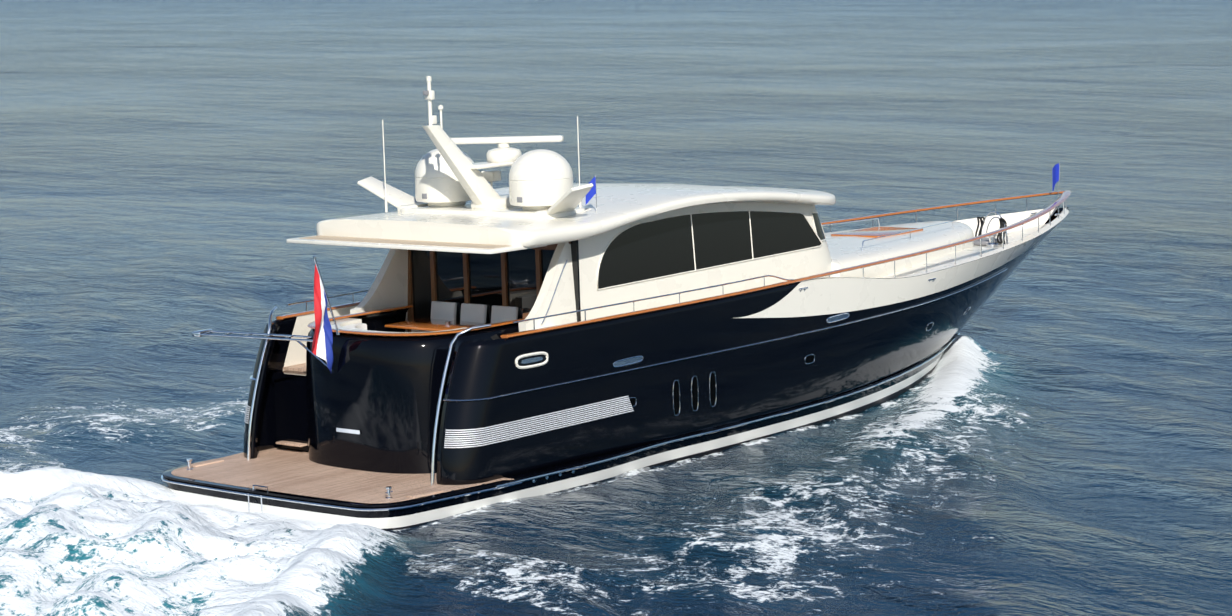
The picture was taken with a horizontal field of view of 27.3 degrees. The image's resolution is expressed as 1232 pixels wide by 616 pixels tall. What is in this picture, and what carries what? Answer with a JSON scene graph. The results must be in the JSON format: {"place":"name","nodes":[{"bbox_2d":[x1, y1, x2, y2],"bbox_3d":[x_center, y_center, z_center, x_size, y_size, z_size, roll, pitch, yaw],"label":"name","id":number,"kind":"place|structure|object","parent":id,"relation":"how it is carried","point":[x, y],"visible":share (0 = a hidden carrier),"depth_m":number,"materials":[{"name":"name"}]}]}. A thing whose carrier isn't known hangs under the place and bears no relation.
{"place":"outdoors","nodes":[
{"label":"outdoors","id":0,"kind":"place"},
{"bbox_2d":[306,308,518,473],"bbox_3d":[-3.666,1.485,46.112,3.745,2.440,3.390,4,9,39],"label":"transom","id":1,"kind":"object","parent":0,"point":[381,393],"depth_m":44.50,"materials":[{"name":"black paint"}]},
{"bbox_2d":[0,0,1231,615],"bbox_3d":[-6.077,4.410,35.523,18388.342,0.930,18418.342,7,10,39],"label":"sea","id":2,"kind":"structure","parent":0,"point":[1050,434],"depth_m":73.66,"materials":[{"name":"liquid"}]},
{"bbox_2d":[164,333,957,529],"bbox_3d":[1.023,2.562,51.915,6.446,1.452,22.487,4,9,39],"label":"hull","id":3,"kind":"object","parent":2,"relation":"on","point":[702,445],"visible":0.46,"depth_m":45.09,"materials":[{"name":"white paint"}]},
{"bbox_2d":[161,447,521,510],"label":"swim platform","id":4,"kind":"structure","parent":3,"relation":"attached to","point":[288,473],"depth_m":43.87,"materials":[{"name":"brown wood"}]},
{"bbox_2d":[186,255,443,512],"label":"deck fittings","id":5,"kind":"object","parent":4,"relation":"on","point":[204,332],"visible":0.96,"depth_m":45.40,"materials":[{"name":"silver metal"}]},
{"bbox_2d":[312,265,332,371],"bbox_3d":[-5.185,0.178,44.617,0.226,2.035,0.455,7,11,41],"label":"ensign","id":6,"kind":"object","parent":5,"relation":"attached to","point":[322,342],"visible":1,"depth_m":44.67,"materials":[{"name":"multicoloured fabric"}]},
{"bbox_2d":[276,305,524,450],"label":"trim","id":7,"kind":"structure","parent":4,"relation":"on","point":[311,325],"depth_m":45.00,"materials":[{"name":"brown wood"}]},
{"bbox_2d":[243,207,1068,484],"bbox_3d":[3.296,0.167,54.475,6.271,2.545,25.764,4,9,39],"label":"hull","id":8,"kind":"object","parent":3,"relation":"on","point":[763,379],"visible":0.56,"depth_m":46.99,"materials":[{"name":"black paint"}]},
{"bbox_2d":[274,301,554,450],"bbox_3d":[-3.127,1.299,46.753,5.671,2.478,3.831,4,9,39],"label":"cockpit seating","id":9,"kind":"object","parent":8,"relation":"in","point":[290,401],"visible":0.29,"depth_m":46.99,"materials":[{"name":"grey fabric"}]},
{"bbox_2d":[244,268,1006,487],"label":"hull stripes","id":10,"kind":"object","parent":8,"relation":"attached to","point":[457,439],"depth_m":45.27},
{"bbox_2d":[247,195,1066,484],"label":"steel rails","id":11,"kind":"object","parent":8,"relation":"on","point":[273,310],"visible":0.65,"depth_m":46.15,"materials":[{"name":"silver metal"}]},
{"bbox_2d":[276,190,1070,337],"bbox_3d":[3.707,-1.308,54.847,6.357,0.563,24.597,4,9,39],"label":"cap rail","id":12,"kind":"object","parent":8,"relation":"on","point":[1065,195],"visible":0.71,"depth_m":51.20,"materials":[{"name":"brown wood"}]},
{"bbox_2d":[283,207,1068,370],"bbox_3d":[3.593,-0.471,54.781,6.280,1.387,24.211,4,9,39],"label":"bulwark interior","id":13,"kind":"object","parent":8,"relation":"on","point":[296,353],"visible":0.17,"depth_m":57.13,"materials":[{"name":"white paint"}]},
{"bbox_2d":[515,278,970,482],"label":"hull fittings","id":14,"kind":"object","parent":8,"relation":"attached to","point":[530,360],"visible":0.48,"depth_m":47.11,"materials":[{"name":"silver metal"}]},
{"bbox_2d":[739,223,1058,317],"bbox_3d":[5.595,-1.057,57.168,6.280,0.847,18.387,4,9,39],"label":"bow bulwark","id":15,"kind":"object","parent":8,"relation":"attached to","point":[825,296],"visible":0.38,"depth_m":51.89,"materials":[{"name":"white paint"}]},
{"bbox_2d":[822,162,1060,277],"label":"decks","id":16,"kind":"object","parent":8,"relation":"on","point":[850,248],"visible":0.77,"depth_m":56.27,"materials":[{"name":"white plastic"}]},
{"bbox_2d":[350,202,832,331],"bbox_3d":[0.163,-0.794,50.576,4.537,2.792,10.961,4,9,39],"label":"superstructure","id":17,"kind":"object","parent":16,"relation":"on","point":[553,279],"visible":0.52,"depth_m":47.81,"materials":[{"name":"white paint"}]},
{"bbox_2d":[316,183,835,246],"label":"roof","id":18,"kind":"structure","parent":17,"relation":"on","point":[620,205],"depth_m":46.60,"materials":[{"name":"white plastic"}]},
{"bbox_2d":[287,235,546,253],"bbox_3d":[-3.657,-1.188,45.891,5.136,0.077,1.526,4,9,39],"label":"roof overhang","id":19,"kind":"object","parent":18,"relation":"attached to","point":[410,245],"visible":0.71,"depth_m":45.24,"materials":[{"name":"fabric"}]},
{"bbox_2d":[357,76,596,218],"bbox_3d":[-2.572,-3.006,47.054,5.621,2.700,2.790,4,9,39],"label":"radar mast and domes","id":20,"kind":"object","parent":18,"relation":"on","point":[450,178],"visible":0.96,"depth_m":46.88,"materials":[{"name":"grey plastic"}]},
{"bbox_2d":[598,211,824,288],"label":"windows","id":21,"kind":"structure","parent":17,"relation":"attached to","point":[652,249],"depth_m":48.91,"materials":[{"name":"black glass"}]},
{"bbox_2d":[597,210,825,289],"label":"window frames","id":22,"kind":"structure","parent":17,"relation":"attached to","point":[620,232],"depth_m":48.96,"materials":[{"name":"black"}]}
]}

